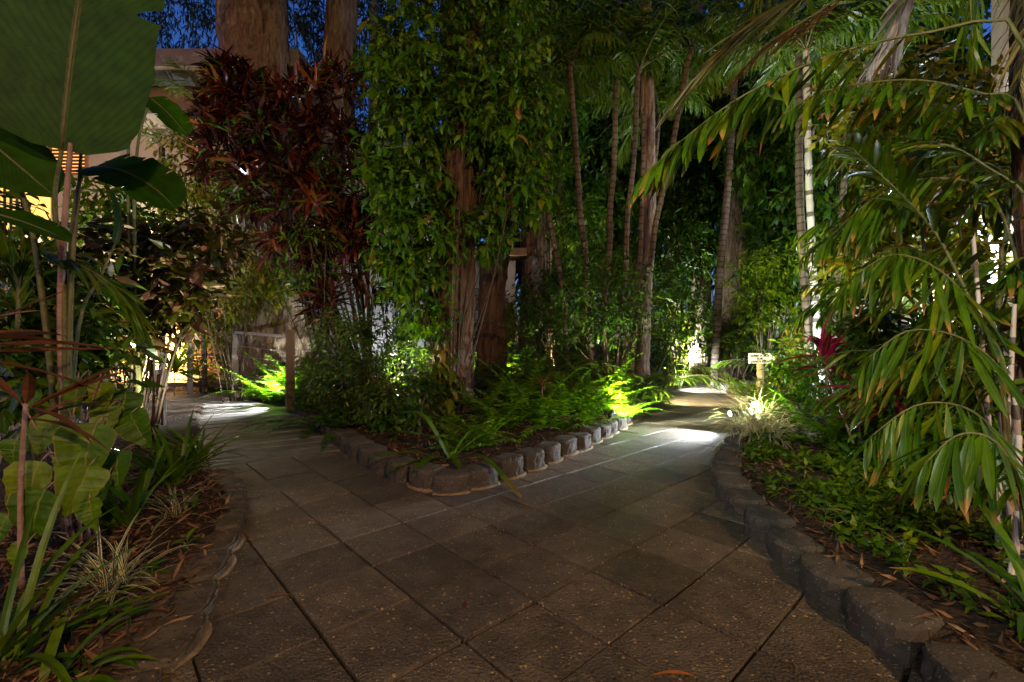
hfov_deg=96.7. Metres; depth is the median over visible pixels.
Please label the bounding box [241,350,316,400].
fern
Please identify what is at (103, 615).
seedling
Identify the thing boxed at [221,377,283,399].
fern
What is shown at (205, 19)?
canopy tree
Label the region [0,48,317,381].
hotel building
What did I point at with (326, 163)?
shrub
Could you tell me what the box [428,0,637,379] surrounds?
slender palm
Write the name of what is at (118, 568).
spider plant
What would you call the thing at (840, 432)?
fern
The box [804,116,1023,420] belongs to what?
palm
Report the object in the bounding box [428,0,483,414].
vine clad tree
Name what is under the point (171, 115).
giant leaf plant
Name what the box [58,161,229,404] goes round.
leafy shrub
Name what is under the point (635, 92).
slender palm
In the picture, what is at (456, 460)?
strap plant
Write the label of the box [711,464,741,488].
edging block
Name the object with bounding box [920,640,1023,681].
edging block
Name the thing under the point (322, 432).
edging block
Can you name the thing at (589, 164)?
canopy tree
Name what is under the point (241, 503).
edging block
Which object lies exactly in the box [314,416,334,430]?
edging block
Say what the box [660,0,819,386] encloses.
slender palm
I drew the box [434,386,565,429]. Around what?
fern
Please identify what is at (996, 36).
lamp lit building
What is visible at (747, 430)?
grass tuft
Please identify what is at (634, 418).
edging block
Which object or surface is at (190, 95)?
palm
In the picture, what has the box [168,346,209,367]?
cordyline
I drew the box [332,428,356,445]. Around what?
edging block
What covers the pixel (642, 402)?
edging block
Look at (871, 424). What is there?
leafy plant
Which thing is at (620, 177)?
background tree
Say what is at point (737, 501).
edging block
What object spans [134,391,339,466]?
paved path
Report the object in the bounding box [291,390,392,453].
fern
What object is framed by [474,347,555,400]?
palm
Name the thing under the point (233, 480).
edging block
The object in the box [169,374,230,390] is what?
fern
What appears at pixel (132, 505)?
strap lily
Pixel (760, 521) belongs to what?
edging block
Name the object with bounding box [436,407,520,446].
fern
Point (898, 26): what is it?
tall palm
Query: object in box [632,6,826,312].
shade tree
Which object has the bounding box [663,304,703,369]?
leafy shrub
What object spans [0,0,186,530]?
giant leaf plant
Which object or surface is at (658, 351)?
leafy shrub
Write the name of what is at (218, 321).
leafy shrub
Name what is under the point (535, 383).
palm
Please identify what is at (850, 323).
leafy shrub
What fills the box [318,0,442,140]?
canopy tree
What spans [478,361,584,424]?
fern
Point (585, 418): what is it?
fern
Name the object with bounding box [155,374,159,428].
garden stake
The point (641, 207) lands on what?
slender palm
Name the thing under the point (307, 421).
edging block
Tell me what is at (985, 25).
sky
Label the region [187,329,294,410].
wire railing
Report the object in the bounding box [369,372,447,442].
umbrella plant
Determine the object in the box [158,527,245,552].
edging block
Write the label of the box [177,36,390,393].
croton shrub
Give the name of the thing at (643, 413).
edging block
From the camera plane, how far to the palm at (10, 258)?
2.38 m
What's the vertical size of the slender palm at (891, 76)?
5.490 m
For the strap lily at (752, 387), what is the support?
on the ground at (178, 414)
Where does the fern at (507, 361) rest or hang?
on the ground at (178, 414)
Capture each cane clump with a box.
[0,352,107,439]
[39,337,168,423]
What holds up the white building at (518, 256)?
on the ground at (178, 414)
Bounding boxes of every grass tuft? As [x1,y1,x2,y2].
[699,399,821,451]
[705,389,808,434]
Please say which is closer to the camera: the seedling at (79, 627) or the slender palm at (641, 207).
the seedling at (79, 627)
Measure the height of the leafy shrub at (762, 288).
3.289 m
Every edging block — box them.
[72,612,212,672]
[109,578,219,624]
[110,667,162,681]
[128,548,236,584]
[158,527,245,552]
[206,468,233,478]
[210,509,246,531]
[214,476,243,486]
[221,485,246,498]
[222,497,247,511]
[301,408,318,420]
[306,411,321,423]
[310,413,321,425]
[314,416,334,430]
[320,420,336,434]
[325,425,347,440]
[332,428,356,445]
[339,433,364,452]
[346,437,373,459]
[358,443,386,467]
[369,450,398,475]
[386,456,419,484]
[406,462,446,493]
[432,468,471,495]
[462,461,499,490]
[491,452,525,480]
[513,447,546,472]
[534,441,562,464]
[550,435,578,457]
[567,431,592,450]
[579,425,602,444]
[590,423,612,438]
[599,419,619,434]
[608,415,627,430]
[615,412,632,425]
[622,408,638,421]
[629,406,641,418]
[630,403,646,414]
[636,400,647,411]
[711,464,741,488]
[712,455,741,465]
[715,450,741,456]
[715,473,751,503]
[720,443,744,451]
[724,436,747,444]
[725,488,767,521]
[744,504,795,543]
[765,527,825,572]
[798,552,874,612]
[843,586,943,667]
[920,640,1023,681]
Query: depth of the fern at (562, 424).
4.92 m
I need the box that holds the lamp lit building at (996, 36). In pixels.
[772,0,1013,376]
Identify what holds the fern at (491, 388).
on the ground at (178, 414)
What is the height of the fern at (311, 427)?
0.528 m
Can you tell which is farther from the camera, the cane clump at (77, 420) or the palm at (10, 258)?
the cane clump at (77, 420)
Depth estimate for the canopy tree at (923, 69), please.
15.05 m
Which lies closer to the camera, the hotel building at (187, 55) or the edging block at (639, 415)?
the edging block at (639, 415)
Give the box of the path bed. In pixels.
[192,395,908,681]
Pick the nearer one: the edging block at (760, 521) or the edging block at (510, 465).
the edging block at (760, 521)
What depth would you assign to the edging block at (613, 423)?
5.41 m
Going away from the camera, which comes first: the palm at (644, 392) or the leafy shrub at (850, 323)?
the leafy shrub at (850, 323)
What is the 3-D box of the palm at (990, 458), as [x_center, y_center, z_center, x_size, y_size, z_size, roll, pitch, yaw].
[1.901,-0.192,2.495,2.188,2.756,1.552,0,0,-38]
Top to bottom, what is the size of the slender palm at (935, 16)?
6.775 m
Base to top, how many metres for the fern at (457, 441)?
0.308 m
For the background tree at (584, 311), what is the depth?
16.83 m
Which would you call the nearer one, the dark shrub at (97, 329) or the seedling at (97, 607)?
the seedling at (97, 607)
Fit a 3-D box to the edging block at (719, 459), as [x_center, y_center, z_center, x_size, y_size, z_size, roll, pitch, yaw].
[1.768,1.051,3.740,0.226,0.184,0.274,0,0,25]
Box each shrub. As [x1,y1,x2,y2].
[0,190,164,475]
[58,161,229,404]
[167,299,235,393]
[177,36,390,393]
[208,115,349,393]
[350,161,434,398]
[473,288,542,361]
[510,242,656,380]
[531,245,672,394]
[631,273,690,387]
[633,235,716,377]
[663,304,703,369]
[665,218,756,351]
[699,313,778,378]
[718,237,808,381]
[737,141,838,331]
[795,34,1012,311]
[817,294,1008,434]
[836,395,1023,494]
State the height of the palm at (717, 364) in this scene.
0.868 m
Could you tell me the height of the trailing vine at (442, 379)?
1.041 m
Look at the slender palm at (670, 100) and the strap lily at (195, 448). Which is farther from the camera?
the slender palm at (670, 100)
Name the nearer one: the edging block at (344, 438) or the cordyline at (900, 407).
the cordyline at (900, 407)
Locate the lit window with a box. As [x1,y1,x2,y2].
[0,188,49,239]
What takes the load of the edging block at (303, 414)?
on the path bed
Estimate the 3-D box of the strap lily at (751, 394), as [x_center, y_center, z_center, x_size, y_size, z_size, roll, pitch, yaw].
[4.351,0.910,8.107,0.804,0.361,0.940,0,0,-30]
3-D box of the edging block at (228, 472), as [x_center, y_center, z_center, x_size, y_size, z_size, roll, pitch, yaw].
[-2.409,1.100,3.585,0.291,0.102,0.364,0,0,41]
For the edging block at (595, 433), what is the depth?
4.88 m
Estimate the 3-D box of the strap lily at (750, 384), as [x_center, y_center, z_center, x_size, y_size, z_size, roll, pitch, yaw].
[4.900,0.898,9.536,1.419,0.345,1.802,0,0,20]
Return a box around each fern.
[157,354,221,382]
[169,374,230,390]
[193,362,312,403]
[207,354,268,401]
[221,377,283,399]
[234,348,338,394]
[235,392,353,438]
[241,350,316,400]
[257,378,340,412]
[262,375,361,406]
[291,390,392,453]
[398,413,515,460]
[417,397,475,429]
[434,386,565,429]
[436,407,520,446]
[446,378,519,417]
[465,347,588,415]
[471,363,552,403]
[472,342,540,389]
[474,343,545,375]
[477,341,561,377]
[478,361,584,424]
[489,369,622,420]
[500,358,609,401]
[515,367,637,443]
[516,366,613,402]
[527,371,652,423]
[552,347,643,408]
[557,364,669,419]
[578,346,679,411]
[599,348,661,391]
[615,371,695,404]
[709,367,806,415]
[737,374,819,418]
[760,403,885,433]
[762,388,881,449]
[767,388,844,435]
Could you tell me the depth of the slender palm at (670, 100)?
9.13 m
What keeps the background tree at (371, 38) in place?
on the ground at (178, 414)
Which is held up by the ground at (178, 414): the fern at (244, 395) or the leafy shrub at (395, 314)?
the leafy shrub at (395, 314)
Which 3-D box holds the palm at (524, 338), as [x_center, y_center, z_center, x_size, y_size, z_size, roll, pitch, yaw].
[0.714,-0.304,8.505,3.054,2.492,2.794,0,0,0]
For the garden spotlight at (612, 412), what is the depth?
5.53 m
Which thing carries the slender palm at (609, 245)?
on the ground at (178, 414)
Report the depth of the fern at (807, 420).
4.59 m
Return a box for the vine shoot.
[442,191,469,411]
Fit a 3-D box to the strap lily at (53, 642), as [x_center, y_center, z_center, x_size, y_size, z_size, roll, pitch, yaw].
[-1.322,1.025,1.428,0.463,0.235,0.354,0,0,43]
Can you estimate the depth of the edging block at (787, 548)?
2.23 m
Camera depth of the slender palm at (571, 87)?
7.66 m
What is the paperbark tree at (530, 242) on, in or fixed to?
on the ground at (178, 414)
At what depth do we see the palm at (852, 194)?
3.77 m
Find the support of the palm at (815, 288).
on the ground at (178, 414)
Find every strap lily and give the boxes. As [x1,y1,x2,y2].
[0,451,181,681]
[15,602,159,681]
[38,443,200,530]
[111,410,255,487]
[133,417,264,465]
[716,379,764,389]
[731,387,779,396]
[740,377,791,394]
[888,493,1023,642]
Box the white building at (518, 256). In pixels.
[305,141,526,380]
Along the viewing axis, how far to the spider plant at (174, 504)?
2.69 m
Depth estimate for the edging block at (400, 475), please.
3.52 m
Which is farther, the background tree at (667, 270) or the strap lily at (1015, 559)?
the background tree at (667, 270)
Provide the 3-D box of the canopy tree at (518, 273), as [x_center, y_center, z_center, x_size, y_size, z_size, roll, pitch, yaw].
[3.895,-4.820,21.974,12.645,12.064,6.106,0,0,0]
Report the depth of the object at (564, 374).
6.99 m
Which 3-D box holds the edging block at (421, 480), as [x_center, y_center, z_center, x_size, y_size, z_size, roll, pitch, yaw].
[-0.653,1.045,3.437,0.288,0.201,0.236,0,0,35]
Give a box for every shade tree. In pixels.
[482,0,618,372]
[496,0,615,369]
[546,0,728,366]
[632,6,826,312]
[657,95,788,371]
[705,0,990,370]
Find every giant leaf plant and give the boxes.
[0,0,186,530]
[127,96,192,448]
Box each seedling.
[46,614,95,637]
[77,602,109,626]
[85,596,128,625]
[108,604,153,632]
[133,558,168,580]
[172,527,203,549]
[183,493,204,508]
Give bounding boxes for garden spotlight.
[109,449,118,453]
[608,409,615,419]
[728,410,738,419]
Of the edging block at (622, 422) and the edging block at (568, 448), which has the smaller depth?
the edging block at (568, 448)
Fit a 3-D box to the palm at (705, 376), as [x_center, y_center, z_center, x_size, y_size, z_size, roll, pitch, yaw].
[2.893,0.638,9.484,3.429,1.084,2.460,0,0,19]
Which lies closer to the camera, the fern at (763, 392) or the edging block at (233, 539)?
the edging block at (233, 539)
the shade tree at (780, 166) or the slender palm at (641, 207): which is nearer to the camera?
the slender palm at (641, 207)
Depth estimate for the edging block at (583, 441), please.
4.61 m
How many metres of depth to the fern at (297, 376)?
8.25 m
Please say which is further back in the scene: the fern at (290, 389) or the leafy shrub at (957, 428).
the fern at (290, 389)
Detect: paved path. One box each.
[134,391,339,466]
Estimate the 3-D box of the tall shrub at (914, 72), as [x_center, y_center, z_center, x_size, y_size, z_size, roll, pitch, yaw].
[5.098,-1.591,5.470,2.986,5.052,2.443,0,0,38]
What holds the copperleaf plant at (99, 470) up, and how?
on the ground at (178, 414)
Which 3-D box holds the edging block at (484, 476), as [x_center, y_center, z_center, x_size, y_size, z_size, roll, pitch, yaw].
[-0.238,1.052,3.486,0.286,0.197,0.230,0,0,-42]
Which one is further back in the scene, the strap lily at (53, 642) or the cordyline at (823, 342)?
the cordyline at (823, 342)
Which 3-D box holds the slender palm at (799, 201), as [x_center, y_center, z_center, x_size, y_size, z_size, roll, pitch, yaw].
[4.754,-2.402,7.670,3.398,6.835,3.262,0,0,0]
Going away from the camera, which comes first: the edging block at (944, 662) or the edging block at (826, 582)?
the edging block at (944, 662)
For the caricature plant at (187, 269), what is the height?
2.637 m
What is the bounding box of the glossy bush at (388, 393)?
[294,304,443,432]
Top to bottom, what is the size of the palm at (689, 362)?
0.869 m
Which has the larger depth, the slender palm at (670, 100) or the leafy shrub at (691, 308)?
the leafy shrub at (691, 308)
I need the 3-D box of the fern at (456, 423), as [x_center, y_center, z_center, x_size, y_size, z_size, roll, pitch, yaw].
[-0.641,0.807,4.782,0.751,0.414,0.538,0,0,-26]
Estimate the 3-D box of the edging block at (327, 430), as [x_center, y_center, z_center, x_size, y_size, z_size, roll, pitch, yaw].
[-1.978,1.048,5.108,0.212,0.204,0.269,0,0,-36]
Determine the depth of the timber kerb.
9.90 m
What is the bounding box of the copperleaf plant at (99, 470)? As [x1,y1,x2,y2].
[0,370,151,568]
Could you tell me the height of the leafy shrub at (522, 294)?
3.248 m
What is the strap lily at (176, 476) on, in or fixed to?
on the ground at (178, 414)
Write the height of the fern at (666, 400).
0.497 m
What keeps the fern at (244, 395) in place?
on the path bed
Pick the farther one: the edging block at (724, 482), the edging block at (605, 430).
the edging block at (605, 430)
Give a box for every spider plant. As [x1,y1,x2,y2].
[29,510,203,622]
[123,480,213,534]
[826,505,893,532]
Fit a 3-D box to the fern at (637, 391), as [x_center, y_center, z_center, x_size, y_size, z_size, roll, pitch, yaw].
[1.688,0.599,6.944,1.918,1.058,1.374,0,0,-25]
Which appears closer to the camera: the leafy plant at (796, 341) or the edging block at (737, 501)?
the edging block at (737, 501)
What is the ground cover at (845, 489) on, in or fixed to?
on the ground at (178, 414)
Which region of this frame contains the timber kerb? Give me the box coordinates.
[118,382,229,391]
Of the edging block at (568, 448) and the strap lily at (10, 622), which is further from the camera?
the edging block at (568, 448)
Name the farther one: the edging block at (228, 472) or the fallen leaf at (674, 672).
the edging block at (228, 472)
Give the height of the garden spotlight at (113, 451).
0.179 m
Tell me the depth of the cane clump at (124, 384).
5.45 m
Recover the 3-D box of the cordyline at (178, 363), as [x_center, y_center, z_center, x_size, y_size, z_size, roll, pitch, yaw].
[-6.867,0.567,9.144,1.389,1.217,1.276,0,0,0]
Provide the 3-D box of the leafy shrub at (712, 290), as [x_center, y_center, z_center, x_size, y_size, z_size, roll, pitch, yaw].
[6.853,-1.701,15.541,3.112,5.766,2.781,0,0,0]
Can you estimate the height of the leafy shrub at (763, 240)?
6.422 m
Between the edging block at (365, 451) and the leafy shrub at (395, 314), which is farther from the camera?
the leafy shrub at (395, 314)
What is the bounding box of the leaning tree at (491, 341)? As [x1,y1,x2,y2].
[475,0,525,387]
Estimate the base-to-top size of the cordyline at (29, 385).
0.951 m
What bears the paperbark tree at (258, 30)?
on the ground at (178, 414)
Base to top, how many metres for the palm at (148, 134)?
5.699 m
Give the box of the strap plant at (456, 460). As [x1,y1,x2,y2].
[366,411,521,496]
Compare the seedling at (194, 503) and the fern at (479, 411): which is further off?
the fern at (479, 411)
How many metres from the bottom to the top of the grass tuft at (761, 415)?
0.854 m
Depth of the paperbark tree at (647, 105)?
8.28 m
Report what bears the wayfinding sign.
on the ground at (178, 414)
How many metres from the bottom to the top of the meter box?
0.829 m
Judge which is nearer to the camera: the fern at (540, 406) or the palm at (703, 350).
the fern at (540, 406)
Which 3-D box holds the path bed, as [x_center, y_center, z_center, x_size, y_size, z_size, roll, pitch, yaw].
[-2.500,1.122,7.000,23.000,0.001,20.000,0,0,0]
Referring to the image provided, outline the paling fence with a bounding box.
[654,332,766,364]
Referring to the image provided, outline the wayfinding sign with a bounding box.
[749,353,774,392]
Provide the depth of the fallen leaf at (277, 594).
1.95 m
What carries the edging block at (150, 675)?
on the path bed
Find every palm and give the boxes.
[0,226,158,347]
[133,118,203,399]
[152,56,213,395]
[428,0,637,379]
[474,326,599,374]
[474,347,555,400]
[475,269,632,373]
[479,354,612,397]
[488,0,665,394]
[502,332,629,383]
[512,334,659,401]
[519,273,694,378]
[538,0,696,377]
[540,0,748,379]
[557,344,673,405]
[571,345,745,395]
[575,17,750,168]
[587,0,796,394]
[618,352,701,378]
[619,294,769,388]
[622,111,645,386]
[628,18,1023,577]
[654,0,1023,446]
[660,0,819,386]
[692,0,926,395]
[695,0,956,398]
[711,345,806,377]
[750,0,966,391]
[789,125,1009,363]
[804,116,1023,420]
[814,92,1013,415]
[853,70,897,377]
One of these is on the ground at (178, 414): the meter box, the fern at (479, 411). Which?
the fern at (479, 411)
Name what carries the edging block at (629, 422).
on the path bed
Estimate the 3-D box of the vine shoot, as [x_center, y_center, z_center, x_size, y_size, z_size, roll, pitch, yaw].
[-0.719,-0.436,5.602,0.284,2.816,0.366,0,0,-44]
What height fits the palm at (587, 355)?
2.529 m
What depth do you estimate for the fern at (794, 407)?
5.17 m
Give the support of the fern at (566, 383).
on the ground at (178, 414)
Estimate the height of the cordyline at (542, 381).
0.586 m
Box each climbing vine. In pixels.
[144,105,299,401]
[345,0,570,416]
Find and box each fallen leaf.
[266,593,289,597]
[650,670,697,677]
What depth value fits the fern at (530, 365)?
6.75 m
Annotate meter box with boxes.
[149,370,168,424]
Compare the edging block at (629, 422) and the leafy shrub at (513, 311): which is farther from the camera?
the leafy shrub at (513, 311)
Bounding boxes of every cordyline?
[0,287,120,403]
[17,358,141,589]
[142,346,215,395]
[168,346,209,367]
[533,371,557,395]
[778,308,862,448]
[806,381,914,435]
[837,389,878,455]
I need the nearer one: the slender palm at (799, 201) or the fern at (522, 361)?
the slender palm at (799, 201)
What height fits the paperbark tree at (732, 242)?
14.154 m
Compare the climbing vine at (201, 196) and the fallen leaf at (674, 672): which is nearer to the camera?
the fallen leaf at (674, 672)
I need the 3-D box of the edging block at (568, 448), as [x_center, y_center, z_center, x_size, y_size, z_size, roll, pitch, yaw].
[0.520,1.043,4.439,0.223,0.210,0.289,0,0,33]
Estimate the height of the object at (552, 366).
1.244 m
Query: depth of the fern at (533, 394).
5.78 m
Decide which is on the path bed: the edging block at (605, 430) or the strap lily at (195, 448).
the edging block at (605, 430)
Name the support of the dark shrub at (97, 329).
on the ground at (178, 414)
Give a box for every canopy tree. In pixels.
[137,0,217,47]
[288,0,392,130]
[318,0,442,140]
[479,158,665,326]
[481,0,672,363]
[600,0,772,364]
[708,1,984,265]
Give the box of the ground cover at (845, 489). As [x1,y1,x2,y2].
[739,424,1023,637]
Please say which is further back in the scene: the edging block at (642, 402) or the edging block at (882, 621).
the edging block at (642, 402)
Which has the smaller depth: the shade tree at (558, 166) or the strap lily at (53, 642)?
the strap lily at (53, 642)
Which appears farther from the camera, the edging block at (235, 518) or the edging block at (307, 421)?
the edging block at (307, 421)
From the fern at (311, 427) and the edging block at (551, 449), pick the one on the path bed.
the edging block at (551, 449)
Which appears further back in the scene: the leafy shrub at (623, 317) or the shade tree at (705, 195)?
the shade tree at (705, 195)
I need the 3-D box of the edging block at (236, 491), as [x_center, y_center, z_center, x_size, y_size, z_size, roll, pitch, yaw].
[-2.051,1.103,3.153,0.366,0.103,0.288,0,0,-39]
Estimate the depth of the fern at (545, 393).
6.07 m
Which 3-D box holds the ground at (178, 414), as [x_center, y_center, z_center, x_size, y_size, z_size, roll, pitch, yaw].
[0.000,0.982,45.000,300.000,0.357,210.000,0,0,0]
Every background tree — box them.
[368,0,378,133]
[577,130,588,364]
[608,0,631,365]
[666,6,684,367]
[687,0,711,373]
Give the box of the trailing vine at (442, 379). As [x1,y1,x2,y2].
[426,341,467,422]
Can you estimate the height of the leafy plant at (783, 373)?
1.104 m
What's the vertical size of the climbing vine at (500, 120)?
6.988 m
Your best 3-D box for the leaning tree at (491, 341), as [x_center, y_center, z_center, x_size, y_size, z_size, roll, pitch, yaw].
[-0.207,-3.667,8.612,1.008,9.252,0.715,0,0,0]
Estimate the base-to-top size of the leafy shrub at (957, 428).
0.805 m
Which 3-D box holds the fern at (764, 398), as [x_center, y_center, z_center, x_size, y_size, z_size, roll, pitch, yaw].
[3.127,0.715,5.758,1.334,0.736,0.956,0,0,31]
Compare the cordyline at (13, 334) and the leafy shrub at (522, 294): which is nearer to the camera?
the cordyline at (13, 334)
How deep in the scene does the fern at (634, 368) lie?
8.07 m
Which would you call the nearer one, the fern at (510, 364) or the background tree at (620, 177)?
the fern at (510, 364)
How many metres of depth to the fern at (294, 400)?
6.22 m
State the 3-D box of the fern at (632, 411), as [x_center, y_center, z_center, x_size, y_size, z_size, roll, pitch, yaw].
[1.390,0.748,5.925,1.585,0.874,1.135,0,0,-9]
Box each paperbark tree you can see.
[215,0,357,399]
[518,132,551,370]
[633,0,655,401]
[719,0,785,380]
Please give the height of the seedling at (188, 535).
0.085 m
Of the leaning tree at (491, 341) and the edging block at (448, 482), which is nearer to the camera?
the edging block at (448, 482)
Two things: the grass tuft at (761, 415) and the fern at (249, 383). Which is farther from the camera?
the fern at (249, 383)
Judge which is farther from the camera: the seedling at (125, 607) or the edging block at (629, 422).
the edging block at (629, 422)
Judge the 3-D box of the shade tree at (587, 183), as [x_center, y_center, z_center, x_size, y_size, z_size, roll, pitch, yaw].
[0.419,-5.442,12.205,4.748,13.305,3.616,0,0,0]
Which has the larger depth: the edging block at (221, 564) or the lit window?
the lit window
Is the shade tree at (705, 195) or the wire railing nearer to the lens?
the wire railing
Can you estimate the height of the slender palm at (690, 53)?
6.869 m
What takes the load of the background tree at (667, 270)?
on the ground at (178, 414)
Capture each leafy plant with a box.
[760,332,855,415]
[764,315,825,395]
[817,373,931,451]
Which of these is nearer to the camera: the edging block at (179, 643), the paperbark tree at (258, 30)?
the edging block at (179, 643)
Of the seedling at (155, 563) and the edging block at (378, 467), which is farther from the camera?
the edging block at (378, 467)
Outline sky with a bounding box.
[137,0,990,343]
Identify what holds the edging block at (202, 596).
on the path bed
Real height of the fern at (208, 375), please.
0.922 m
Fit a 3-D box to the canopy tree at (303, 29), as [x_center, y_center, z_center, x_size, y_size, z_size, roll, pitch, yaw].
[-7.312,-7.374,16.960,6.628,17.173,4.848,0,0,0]
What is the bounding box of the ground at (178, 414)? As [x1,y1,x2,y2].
[0,344,1023,681]
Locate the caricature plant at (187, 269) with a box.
[43,200,254,440]
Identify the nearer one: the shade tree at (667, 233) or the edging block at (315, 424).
the edging block at (315, 424)

